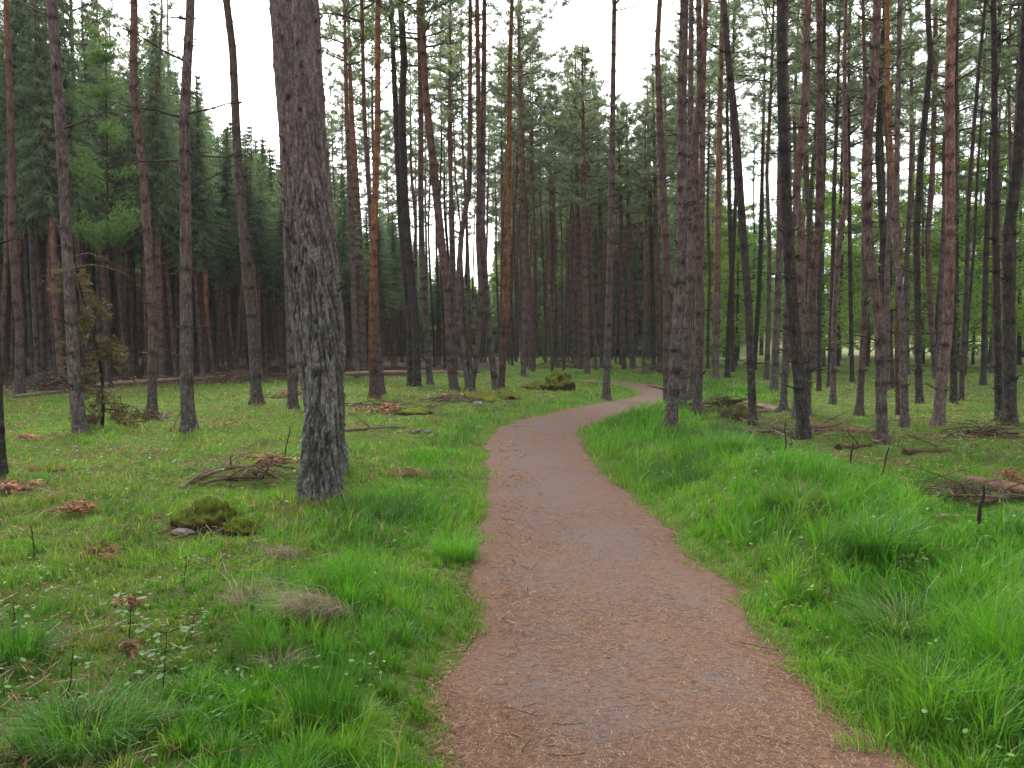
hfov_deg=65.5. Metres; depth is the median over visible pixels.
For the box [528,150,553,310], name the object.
pine tree
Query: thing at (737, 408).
rotten stump
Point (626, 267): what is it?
pine tree
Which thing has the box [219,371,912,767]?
path
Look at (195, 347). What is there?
spruce tree
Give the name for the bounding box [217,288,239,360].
spruce tree
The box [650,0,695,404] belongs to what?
pine tree
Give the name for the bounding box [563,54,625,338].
pine tree
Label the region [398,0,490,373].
pine tree
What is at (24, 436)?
dead bracken
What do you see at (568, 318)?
pine tree
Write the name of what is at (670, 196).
pine tree
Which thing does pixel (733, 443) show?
grass tussock
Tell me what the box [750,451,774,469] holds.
seedling
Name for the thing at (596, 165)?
pine tree
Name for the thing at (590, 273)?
pine tree
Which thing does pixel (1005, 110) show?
pine tree
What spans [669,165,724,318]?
pine tree
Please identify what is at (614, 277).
pine tree
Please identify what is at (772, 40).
pine tree
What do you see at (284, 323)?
spruce tree
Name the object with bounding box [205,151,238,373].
spruce tree
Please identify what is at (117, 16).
pine tree
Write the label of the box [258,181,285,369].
spruce tree
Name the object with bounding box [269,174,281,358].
spruce tree
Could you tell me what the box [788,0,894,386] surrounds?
pine tree
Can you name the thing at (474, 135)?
pine tree
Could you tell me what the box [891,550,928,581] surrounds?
seedling
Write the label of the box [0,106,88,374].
spruce tree
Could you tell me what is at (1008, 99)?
pine tree
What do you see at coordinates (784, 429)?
upright stick
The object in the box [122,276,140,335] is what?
spruce tree
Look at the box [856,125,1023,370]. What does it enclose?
broadleaf tree
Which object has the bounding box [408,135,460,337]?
pine tree
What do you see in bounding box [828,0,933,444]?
pine tree
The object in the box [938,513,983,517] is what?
broken branch
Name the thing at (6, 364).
spruce tree
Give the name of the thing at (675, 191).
pine tree
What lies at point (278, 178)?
spruce tree
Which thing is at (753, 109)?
pine tree
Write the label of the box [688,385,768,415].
brush pile
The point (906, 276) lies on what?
pine tree
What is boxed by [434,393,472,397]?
dead bracken
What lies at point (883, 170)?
pine tree
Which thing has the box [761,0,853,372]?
pine tree
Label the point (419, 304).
spruce tree
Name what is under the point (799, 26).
pine tree
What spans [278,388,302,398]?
dead bracken
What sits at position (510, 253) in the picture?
pine tree
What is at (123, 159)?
spruce tree
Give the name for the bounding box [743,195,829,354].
broadleaf tree
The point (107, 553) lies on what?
dead bracken
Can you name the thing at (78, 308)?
spruce tree
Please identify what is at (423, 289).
pine tree
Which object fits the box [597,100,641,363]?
pine tree
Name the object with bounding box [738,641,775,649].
path twig
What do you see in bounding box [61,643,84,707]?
seedling
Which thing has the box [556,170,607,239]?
pine tree
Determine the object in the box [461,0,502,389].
pine tree
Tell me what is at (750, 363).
pine tree
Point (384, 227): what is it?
pine tree
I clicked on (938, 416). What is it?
pine tree
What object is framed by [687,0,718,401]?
pine tree
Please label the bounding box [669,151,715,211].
pine tree
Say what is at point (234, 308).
spruce tree
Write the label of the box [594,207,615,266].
pine tree
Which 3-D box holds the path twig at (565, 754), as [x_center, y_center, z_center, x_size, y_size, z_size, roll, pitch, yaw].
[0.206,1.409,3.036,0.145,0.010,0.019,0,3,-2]
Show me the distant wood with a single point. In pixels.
(640, 292)
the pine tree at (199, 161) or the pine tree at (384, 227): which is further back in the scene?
the pine tree at (384, 227)
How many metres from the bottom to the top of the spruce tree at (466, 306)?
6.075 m
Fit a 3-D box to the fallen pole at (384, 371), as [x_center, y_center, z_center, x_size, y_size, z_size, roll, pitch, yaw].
[-4.594,-0.492,34.077,6.468,0.217,0.179,-2,4,-36]
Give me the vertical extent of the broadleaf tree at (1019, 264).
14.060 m
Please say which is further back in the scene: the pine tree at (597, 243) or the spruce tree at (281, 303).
the pine tree at (597, 243)
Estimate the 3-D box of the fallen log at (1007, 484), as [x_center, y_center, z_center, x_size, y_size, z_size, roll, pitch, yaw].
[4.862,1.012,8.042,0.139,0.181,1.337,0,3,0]
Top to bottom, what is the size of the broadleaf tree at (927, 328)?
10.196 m
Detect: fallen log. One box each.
[700,412,763,419]
[741,400,781,411]
[810,406,910,435]
[834,427,871,449]
[900,435,952,455]
[953,473,1023,494]
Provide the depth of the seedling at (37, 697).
3.11 m
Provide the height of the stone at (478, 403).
0.152 m
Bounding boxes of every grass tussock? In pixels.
[0,587,90,672]
[0,644,203,767]
[301,491,350,508]
[416,508,491,563]
[692,422,763,455]
[732,461,841,520]
[788,480,953,569]
[815,564,988,649]
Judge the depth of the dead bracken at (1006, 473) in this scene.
7.92 m
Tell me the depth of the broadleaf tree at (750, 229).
59.88 m
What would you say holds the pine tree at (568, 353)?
on the ground at (484, 367)
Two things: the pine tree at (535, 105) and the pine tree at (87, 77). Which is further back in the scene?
the pine tree at (535, 105)
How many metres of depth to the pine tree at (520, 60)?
34.83 m
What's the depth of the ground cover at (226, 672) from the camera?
3.91 m
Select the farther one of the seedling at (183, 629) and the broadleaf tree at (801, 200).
the broadleaf tree at (801, 200)
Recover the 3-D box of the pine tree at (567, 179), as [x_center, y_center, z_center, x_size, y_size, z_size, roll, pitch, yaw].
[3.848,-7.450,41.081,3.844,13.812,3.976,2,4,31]
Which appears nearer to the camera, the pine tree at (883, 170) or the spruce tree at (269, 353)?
the pine tree at (883, 170)
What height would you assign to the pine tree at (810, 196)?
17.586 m
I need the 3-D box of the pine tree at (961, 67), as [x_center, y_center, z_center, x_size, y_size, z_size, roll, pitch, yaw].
[20.476,-9.165,37.482,3.708,17.674,3.712,1,3,11]
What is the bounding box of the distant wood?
[24,176,1022,356]
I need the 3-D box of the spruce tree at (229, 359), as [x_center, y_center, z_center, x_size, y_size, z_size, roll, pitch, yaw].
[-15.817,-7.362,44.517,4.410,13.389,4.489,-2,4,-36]
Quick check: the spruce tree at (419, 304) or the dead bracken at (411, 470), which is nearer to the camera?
the dead bracken at (411, 470)
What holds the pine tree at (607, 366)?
on the ground at (484, 367)
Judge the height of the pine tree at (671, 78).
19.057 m
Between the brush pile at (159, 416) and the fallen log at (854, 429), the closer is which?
the fallen log at (854, 429)
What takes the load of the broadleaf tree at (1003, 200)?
on the ground at (484, 367)
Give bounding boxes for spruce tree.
[0,0,43,385]
[0,0,104,373]
[0,29,25,372]
[0,58,57,373]
[0,68,26,341]
[0,83,20,295]
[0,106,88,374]
[0,126,39,375]
[3,40,44,351]
[7,257,40,360]
[7,258,29,365]
[8,239,89,370]
[8,240,74,347]
[8,262,28,366]
[10,270,27,337]
[15,37,91,380]
[40,73,117,347]
[47,38,99,376]
[57,110,106,368]
[75,248,139,323]
[81,6,134,376]
[85,98,95,350]
[93,65,141,367]
[94,69,143,368]
[95,249,139,362]
[100,116,138,374]
[104,70,132,372]
[109,73,137,342]
[109,89,145,373]
[109,100,138,370]
[113,243,143,364]
[117,273,140,345]
[118,254,140,361]
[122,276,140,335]
[124,93,178,366]
[126,44,176,272]
[138,258,179,307]
[149,71,179,375]
[150,90,179,356]
[165,75,191,362]
[165,111,174,360]
[166,67,179,372]
[171,70,180,335]
[171,118,222,367]
[172,116,178,366]
[172,120,216,365]
[173,113,219,364]
[173,121,209,370]
[177,105,226,375]
[178,109,215,363]
[178,275,179,358]
[179,106,215,341]
[193,116,226,358]
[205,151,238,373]
[206,137,234,372]
[209,131,245,368]
[215,274,237,357]
[216,121,245,354]
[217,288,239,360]
[218,123,273,371]
[219,140,245,357]
[221,160,279,376]
[230,134,269,369]
[234,158,277,349]
[236,282,241,356]
[241,166,283,366]
[244,301,245,355]
[255,149,281,364]
[255,169,286,375]
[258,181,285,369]
[259,169,286,374]
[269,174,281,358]
[270,162,284,361]
[270,201,283,356]
[270,276,284,356]
[331,177,339,227]
[333,173,366,280]
[333,205,349,279]
[336,197,368,367]
[339,213,369,369]
[343,203,388,365]
[349,220,404,368]
[364,224,419,366]
[366,212,419,364]
[378,206,386,348]
[378,217,388,348]
[381,213,396,355]
[381,217,405,358]
[396,242,429,353]
[417,242,436,357]
[417,255,466,364]
[457,282,476,361]
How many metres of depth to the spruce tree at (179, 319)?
67.23 m
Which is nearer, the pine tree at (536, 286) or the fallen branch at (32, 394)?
the fallen branch at (32, 394)
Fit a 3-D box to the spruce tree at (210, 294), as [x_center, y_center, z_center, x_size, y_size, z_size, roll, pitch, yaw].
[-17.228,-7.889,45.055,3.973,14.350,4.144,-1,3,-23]
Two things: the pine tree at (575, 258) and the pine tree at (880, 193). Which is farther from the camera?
the pine tree at (575, 258)
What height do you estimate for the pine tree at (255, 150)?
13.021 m
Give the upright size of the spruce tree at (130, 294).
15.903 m
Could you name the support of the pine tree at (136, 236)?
on the ground at (484, 367)
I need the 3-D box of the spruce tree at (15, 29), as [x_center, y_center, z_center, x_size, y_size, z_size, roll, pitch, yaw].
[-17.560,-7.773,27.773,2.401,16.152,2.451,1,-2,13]
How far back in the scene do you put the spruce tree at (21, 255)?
34.99 m
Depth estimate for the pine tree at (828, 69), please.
50.71 m
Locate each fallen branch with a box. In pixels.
[8,386,68,397]
[177,439,263,488]
[198,456,294,485]
[345,408,405,431]
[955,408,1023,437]
[972,462,1023,504]
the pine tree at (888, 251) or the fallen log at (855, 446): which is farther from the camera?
the pine tree at (888, 251)
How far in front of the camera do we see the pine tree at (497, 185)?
71.32 m
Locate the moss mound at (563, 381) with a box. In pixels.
[540,369,575,391]
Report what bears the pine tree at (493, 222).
on the ground at (484, 367)
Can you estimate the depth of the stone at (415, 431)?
13.10 m
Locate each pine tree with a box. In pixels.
[0,0,27,393]
[0,0,82,383]
[0,0,92,384]
[0,0,117,377]
[0,5,65,377]
[0,28,40,374]
[0,105,14,478]
[1,0,123,433]
[2,0,57,380]
[16,0,119,382]
[59,0,127,377]
[69,0,129,374]
[74,4,128,371]
[77,70,112,336]
[92,17,179,377]
[100,0,173,417]
[100,14,178,371]
[103,0,273,432]
[118,20,194,376]
[121,0,198,377]
[139,0,205,369]
[161,74,236,375]
[161,83,230,375]
[197,127,257,370]
[201,0,264,404]
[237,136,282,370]
[239,147,284,371]
[252,140,268,354]
[266,90,299,408]
[269,0,348,473]
[291,0,345,504]
[319,0,384,377]
[319,0,386,375]
[319,0,438,395]
[320,0,417,300]
[323,58,344,207]
[325,79,371,302]
[326,123,346,190]
[328,37,380,320]
[328,122,346,196]
[331,74,394,355]
[332,147,365,318]
[337,94,393,336]
[346,0,481,384]
[352,0,403,398]
[361,166,410,357]
[362,116,410,337]
[363,0,421,386]
[365,0,467,390]
[371,78,432,346]
[379,173,396,356]
[380,40,442,345]
[380,92,415,362]
[386,0,425,386]
[390,129,441,291]
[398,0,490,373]
[398,6,481,367]
[408,58,454,366]
[408,121,474,328]
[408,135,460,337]
[409,120,442,360]
[415,0,506,368]
[415,8,474,277]
[430,144,459,228]
[431,54,475,339]
[431,60,475,259]
[438,132,466,270]
[445,117,491,327]
[445,167,475,244]
[453,0,480,390]
[458,105,502,361]
[459,101,515,362]
[459,139,492,340]
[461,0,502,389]
[463,0,497,390]
[463,0,572,375]
[472,45,537,295]
[473,162,515,257]
[474,60,551,365]
[480,0,568,370]
[480,40,529,357]
[485,130,512,358]
[485,173,518,358]
[485,201,517,235]
[486,105,538,360]
[486,151,504,305]
[486,159,531,359]
[490,0,536,387]
[490,38,548,365]
[491,224,500,239]
[495,42,577,368]
[495,99,528,363]
[497,108,542,362]
[497,135,548,232]
[497,158,530,359]
[497,171,537,326]
[498,177,518,358]
[500,132,538,361]
[500,137,548,267]
[504,167,540,358]
[506,25,552,367]
[511,196,557,272]
[516,86,564,361]
[517,206,556,339]
[518,81,580,365]
[518,212,539,345]
[524,87,580,372]
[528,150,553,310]
[529,216,545,355]
[531,162,545,357]
[533,77,618,371]
[535,46,604,366]
[535,130,558,359]
[535,155,560,357]
[536,192,563,336]
[537,137,574,359]
[537,214,560,306]
[539,164,592,359]
[540,35,617,368]
[542,40,625,373]
[544,174,580,357]
[547,103,622,369]
[552,77,595,360]
[556,77,607,362]
[556,90,593,363]
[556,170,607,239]
[556,183,575,288]
[556,202,565,236]
[557,103,577,359]
[559,91,634,367]
[559,197,577,340]
[562,171,597,321]
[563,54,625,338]
[563,73,601,284]
[563,195,580,355]
[573,133,602,360]
[579,161,623,334]
[580,142,607,350]
[582,80,624,305]
[586,94,658,368]
[588,163,601,358]
[589,135,608,348]
[590,144,625,359]
[591,207,615,325]
[594,200,617,265]
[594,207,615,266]
[595,113,638,362]
[596,99,660,367]
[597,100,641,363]
[600,0,671,399]
[603,62,687,366]
[603,143,659,359]
[607,143,632,357]
[615,181,638,355]
[615,194,640,323]
[615,196,647,296]
[619,101,673,372]
[621,79,687,368]
[630,33,725,294]
[630,130,670,359]
[632,46,687,366]
[634,187,647,357]
[636,0,729,432]
[638,60,676,354]
[638,144,669,357]
[640,0,745,372]
[642,65,713,225]
[642,80,676,345]
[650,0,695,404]
[651,36,713,313]
[655,0,728,414]
[658,157,675,326]
[658,175,710,213]
[659,147,676,228]
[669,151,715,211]
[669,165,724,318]
[671,3,751,368]
[673,0,708,407]
[674,47,716,339]
[686,0,769,425]
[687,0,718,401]
[688,0,775,380]
[694,0,776,377]
[699,89,760,364]
[705,130,733,292]
[705,155,731,356]
[705,165,726,225]
[707,0,765,371]
[707,90,757,264]
[712,0,835,379]
[723,0,814,369]
[723,96,777,306]
[725,0,812,439]
[740,24,831,318]
[750,0,842,373]
[750,1,811,409]
[750,50,810,290]
[752,1,895,322]
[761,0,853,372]
[763,0,849,419]
[767,0,796,391]
[775,0,827,415]
[775,112,840,212]
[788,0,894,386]
[788,0,909,381]
[790,30,860,366]
[790,84,840,342]
[793,62,841,217]
[800,0,873,404]
[807,0,858,390]
[812,16,861,366]
[816,0,937,390]
[826,103,873,360]
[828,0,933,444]
[828,21,912,366]
[831,0,908,415]
[837,0,925,427]
[842,0,932,327]
[846,0,931,415]
[850,3,926,320]
[851,111,886,313]
[861,36,930,319]
[867,10,904,388]
[868,0,982,378]
[870,0,944,374]
[875,43,942,311]
[886,0,988,425]
[890,0,1017,384]
[892,80,940,332]
[901,0,945,403]
[903,21,968,362]
[905,5,989,371]
[914,59,1007,367]
[922,0,974,403]
[923,0,1021,384]
[935,112,970,266]
[936,1,1023,372]
[939,0,1023,324]
[944,4,1020,375]
[958,0,990,399]
[960,0,1023,298]
[960,60,1013,364]
[961,0,1023,261]
[972,0,1022,420]
[974,59,1015,363]
[978,0,1023,426]
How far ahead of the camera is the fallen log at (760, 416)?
15.27 m
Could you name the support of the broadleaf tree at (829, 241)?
on the ground at (484, 367)
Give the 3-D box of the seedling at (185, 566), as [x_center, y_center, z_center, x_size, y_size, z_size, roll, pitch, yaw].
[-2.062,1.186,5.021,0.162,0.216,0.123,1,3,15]
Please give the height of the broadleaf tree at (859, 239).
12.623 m
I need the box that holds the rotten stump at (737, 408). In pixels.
[719,402,747,420]
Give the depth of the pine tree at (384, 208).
74.08 m
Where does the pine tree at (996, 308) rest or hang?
on the ground at (484, 367)
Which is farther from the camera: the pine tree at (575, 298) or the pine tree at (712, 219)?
the pine tree at (712, 219)
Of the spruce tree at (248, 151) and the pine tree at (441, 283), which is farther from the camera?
the pine tree at (441, 283)
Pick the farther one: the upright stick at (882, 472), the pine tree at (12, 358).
the pine tree at (12, 358)
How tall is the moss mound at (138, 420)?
0.201 m
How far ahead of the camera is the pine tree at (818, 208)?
15.89 m
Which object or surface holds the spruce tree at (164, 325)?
on the ground at (484, 367)
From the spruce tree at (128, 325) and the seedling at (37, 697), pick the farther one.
the spruce tree at (128, 325)
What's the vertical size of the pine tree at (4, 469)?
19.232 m
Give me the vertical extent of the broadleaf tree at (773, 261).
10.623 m
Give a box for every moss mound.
[27,463,79,473]
[104,414,144,423]
[170,495,236,533]
[220,515,260,535]
[224,468,259,480]
[380,406,432,414]
[385,385,411,387]
[455,393,501,401]
[487,391,519,398]
[520,381,540,389]
[540,369,575,391]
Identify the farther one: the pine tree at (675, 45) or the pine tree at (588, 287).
the pine tree at (588, 287)
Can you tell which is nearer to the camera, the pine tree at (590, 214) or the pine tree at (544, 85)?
the pine tree at (544, 85)
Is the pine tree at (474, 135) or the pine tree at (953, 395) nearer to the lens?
the pine tree at (953, 395)
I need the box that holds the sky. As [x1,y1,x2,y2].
[0,0,1022,292]
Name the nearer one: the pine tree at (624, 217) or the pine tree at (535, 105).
the pine tree at (535, 105)
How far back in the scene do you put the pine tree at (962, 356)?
19.44 m
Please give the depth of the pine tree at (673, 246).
63.02 m
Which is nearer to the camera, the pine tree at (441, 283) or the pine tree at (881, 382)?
the pine tree at (881, 382)
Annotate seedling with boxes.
[0,595,36,631]
[25,692,49,715]
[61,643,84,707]
[111,591,151,637]
[134,624,195,699]
[172,554,198,585]
[178,607,208,633]
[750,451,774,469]
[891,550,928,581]
[947,428,968,453]
[958,438,986,458]
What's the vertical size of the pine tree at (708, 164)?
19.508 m
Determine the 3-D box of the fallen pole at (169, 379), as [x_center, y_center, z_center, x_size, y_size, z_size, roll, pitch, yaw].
[-12.953,-0.299,31.379,0.996,0.412,9.143,1,3,19]
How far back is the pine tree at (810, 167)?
55.09 m
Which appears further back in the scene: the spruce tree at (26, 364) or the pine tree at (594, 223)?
the pine tree at (594, 223)
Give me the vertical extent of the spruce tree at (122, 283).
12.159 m
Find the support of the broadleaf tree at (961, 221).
on the ground at (484, 367)
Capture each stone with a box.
[171,528,195,534]
[409,429,419,433]
[473,401,481,406]
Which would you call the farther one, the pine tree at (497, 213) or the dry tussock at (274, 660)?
the pine tree at (497, 213)
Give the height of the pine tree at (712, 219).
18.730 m
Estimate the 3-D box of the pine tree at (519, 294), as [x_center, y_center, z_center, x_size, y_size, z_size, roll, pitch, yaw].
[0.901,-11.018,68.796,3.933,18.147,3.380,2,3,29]
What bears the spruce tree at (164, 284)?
on the ground at (484, 367)
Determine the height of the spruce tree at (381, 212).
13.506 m
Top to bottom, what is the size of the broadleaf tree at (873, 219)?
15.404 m
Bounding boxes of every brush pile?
[10,366,111,391]
[109,401,180,420]
[192,458,296,490]
[194,363,286,382]
[248,385,364,398]
[345,393,454,409]
[403,384,512,405]
[526,352,613,368]
[625,359,709,373]
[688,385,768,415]
[731,414,861,440]
[901,464,1023,507]
[931,419,1023,440]
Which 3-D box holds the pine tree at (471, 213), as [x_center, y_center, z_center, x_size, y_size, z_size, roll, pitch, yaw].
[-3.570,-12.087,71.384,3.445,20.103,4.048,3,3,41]
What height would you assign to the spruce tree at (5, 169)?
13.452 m
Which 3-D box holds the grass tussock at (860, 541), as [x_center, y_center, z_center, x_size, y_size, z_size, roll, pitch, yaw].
[2.358,0.888,5.179,1.093,0.569,1.046,3,4,42]
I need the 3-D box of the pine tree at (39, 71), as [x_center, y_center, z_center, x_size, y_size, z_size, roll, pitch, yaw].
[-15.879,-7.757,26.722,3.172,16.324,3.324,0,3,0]
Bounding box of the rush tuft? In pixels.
[267,612,383,738]
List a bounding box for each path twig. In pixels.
[547,752,584,755]
[552,722,587,724]
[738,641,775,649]
[756,733,804,745]
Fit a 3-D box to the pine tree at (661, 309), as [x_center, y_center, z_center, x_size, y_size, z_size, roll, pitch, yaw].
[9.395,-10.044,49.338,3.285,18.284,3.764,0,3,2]
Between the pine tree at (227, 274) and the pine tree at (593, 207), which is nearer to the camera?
the pine tree at (227, 274)
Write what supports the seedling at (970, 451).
on the ground at (484, 367)
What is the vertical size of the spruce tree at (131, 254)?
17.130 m
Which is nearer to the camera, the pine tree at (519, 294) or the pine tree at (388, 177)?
the pine tree at (388, 177)
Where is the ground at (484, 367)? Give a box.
[0,331,1023,767]
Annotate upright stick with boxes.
[22,526,35,559]
[284,427,290,454]
[781,421,786,450]
[846,442,853,465]
[881,448,896,474]
[967,485,984,525]
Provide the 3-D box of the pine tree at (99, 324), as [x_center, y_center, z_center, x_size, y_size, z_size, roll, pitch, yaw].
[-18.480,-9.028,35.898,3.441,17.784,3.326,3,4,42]
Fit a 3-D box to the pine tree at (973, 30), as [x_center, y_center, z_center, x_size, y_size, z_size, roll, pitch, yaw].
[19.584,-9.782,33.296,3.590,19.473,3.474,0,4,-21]
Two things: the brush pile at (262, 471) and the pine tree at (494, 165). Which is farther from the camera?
the pine tree at (494, 165)
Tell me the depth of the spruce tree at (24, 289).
76.04 m
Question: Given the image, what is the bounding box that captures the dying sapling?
[21,253,157,429]
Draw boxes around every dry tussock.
[202,566,288,611]
[218,573,353,631]
[238,638,320,675]
[253,540,306,561]
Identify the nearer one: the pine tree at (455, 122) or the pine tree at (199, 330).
the pine tree at (199, 330)
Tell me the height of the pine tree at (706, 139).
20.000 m
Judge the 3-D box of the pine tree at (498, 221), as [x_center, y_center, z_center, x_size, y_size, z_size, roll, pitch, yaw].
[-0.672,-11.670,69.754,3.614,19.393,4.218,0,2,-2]
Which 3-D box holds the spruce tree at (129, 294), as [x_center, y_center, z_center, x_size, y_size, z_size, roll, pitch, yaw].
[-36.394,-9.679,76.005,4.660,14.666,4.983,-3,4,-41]
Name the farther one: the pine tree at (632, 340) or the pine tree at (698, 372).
the pine tree at (632, 340)
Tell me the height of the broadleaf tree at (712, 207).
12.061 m
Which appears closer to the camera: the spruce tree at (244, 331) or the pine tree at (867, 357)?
the pine tree at (867, 357)
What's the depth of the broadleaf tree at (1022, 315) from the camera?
49.34 m
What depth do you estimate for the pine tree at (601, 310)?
44.87 m
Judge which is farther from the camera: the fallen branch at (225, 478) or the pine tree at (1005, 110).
the pine tree at (1005, 110)
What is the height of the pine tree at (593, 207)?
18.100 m
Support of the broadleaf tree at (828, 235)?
on the ground at (484, 367)
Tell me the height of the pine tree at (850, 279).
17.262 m
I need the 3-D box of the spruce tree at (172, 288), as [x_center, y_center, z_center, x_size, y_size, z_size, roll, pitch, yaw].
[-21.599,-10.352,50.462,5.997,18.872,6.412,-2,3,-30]
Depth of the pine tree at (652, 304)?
43.80 m
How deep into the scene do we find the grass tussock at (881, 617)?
4.23 m
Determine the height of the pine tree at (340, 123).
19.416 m
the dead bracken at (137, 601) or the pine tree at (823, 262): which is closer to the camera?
the dead bracken at (137, 601)
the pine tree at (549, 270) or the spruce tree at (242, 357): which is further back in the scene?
the pine tree at (549, 270)
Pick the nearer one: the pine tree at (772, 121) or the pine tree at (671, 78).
the pine tree at (671, 78)
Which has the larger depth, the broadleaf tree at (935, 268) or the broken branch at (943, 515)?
the broadleaf tree at (935, 268)
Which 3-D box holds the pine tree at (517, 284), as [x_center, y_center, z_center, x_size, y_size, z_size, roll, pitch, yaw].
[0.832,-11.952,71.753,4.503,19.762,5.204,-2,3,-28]
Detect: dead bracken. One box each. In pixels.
[0,478,46,497]
[5,433,66,441]
[41,499,101,518]
[75,541,122,563]
[112,594,147,609]
[114,636,142,660]
[208,418,240,431]
[227,452,299,467]
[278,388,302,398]
[346,403,405,414]
[387,466,432,477]
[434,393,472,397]
[986,467,1023,483]
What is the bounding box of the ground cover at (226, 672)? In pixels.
[0,380,1023,767]
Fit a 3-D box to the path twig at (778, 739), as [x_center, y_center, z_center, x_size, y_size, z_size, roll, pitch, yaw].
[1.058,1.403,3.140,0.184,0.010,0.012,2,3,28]
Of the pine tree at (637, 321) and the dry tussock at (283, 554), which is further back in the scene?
the pine tree at (637, 321)
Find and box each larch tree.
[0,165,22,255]
[54,20,150,388]
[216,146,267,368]
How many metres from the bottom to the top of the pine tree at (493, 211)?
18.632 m
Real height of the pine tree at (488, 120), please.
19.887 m
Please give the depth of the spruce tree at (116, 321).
53.78 m
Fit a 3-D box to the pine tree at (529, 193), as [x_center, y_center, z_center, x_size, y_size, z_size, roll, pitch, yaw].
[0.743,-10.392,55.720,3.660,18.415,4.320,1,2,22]
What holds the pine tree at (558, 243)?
on the ground at (484, 367)
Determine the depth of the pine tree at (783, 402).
16.96 m
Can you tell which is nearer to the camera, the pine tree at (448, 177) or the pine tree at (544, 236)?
the pine tree at (448, 177)
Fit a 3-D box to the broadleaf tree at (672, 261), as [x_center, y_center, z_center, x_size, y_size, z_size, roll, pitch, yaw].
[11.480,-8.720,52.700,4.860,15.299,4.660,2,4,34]
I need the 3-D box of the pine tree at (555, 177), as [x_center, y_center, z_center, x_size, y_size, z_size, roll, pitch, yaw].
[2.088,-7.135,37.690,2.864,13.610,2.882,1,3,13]
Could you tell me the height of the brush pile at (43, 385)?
1.137 m
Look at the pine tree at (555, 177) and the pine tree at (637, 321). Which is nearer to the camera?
the pine tree at (555, 177)
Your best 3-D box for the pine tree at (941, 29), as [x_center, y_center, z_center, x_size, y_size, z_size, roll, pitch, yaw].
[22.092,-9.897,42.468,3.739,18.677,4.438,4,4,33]
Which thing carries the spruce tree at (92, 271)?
on the ground at (484, 367)
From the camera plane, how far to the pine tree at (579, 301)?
42.57 m
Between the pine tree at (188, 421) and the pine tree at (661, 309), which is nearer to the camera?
the pine tree at (188, 421)
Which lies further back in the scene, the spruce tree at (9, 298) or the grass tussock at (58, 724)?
the spruce tree at (9, 298)
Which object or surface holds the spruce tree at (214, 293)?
on the ground at (484, 367)
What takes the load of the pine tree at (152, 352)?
on the ground at (484, 367)
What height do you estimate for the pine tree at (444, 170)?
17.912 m
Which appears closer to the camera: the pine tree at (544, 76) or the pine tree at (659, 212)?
the pine tree at (544, 76)
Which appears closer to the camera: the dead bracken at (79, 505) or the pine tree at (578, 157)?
the dead bracken at (79, 505)
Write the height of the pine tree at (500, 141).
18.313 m
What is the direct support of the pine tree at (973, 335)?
on the ground at (484, 367)
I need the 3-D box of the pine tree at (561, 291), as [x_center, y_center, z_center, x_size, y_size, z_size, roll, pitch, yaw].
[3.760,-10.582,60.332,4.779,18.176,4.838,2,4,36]
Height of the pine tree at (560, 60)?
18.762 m
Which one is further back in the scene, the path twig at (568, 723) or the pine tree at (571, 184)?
the pine tree at (571, 184)
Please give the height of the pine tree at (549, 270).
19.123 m
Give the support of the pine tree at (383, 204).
on the ground at (484, 367)
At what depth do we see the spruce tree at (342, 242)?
34.94 m
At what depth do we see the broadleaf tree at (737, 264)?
46.46 m
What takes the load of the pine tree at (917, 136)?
on the ground at (484, 367)
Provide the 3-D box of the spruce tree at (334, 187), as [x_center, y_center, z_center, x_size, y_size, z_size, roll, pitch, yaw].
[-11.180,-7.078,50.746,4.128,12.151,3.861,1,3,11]
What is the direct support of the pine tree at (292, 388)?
on the ground at (484, 367)
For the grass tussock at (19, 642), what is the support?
on the ground at (484, 367)
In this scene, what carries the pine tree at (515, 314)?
on the ground at (484, 367)
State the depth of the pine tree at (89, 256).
43.87 m
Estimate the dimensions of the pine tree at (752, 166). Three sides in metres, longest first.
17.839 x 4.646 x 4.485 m
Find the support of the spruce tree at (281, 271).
on the ground at (484, 367)
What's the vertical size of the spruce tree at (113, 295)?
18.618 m
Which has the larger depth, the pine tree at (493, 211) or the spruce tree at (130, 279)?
the pine tree at (493, 211)
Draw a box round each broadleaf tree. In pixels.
[647,148,713,315]
[660,186,765,363]
[692,211,782,366]
[703,202,783,359]
[706,233,742,356]
[722,148,911,358]
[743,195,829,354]
[749,194,783,355]
[753,165,830,274]
[759,234,830,358]
[780,169,894,348]
[805,186,854,288]
[824,198,892,355]
[824,219,854,286]
[825,236,894,349]
[827,182,925,362]
[828,143,912,269]
[842,202,934,355]
[844,178,892,337]
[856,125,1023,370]
[874,170,980,363]
[875,184,924,357]
[891,133,1023,368]
[892,209,981,319]
[892,210,989,343]
[900,151,941,353]
[909,224,988,353]
[935,152,984,348]
[959,197,982,340]
[963,127,1018,308]
[969,253,990,350]
[973,174,1023,290]
[973,194,1023,289]
[988,213,1023,356]
[989,200,1023,351]
[990,180,1023,289]
[1000,117,1023,364]
[1000,261,1023,324]
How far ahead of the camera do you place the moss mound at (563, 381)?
24.87 m
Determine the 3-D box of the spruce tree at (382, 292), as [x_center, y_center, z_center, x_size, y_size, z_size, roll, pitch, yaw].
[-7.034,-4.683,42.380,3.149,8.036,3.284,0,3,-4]
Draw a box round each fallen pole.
[96,371,248,386]
[345,370,462,374]

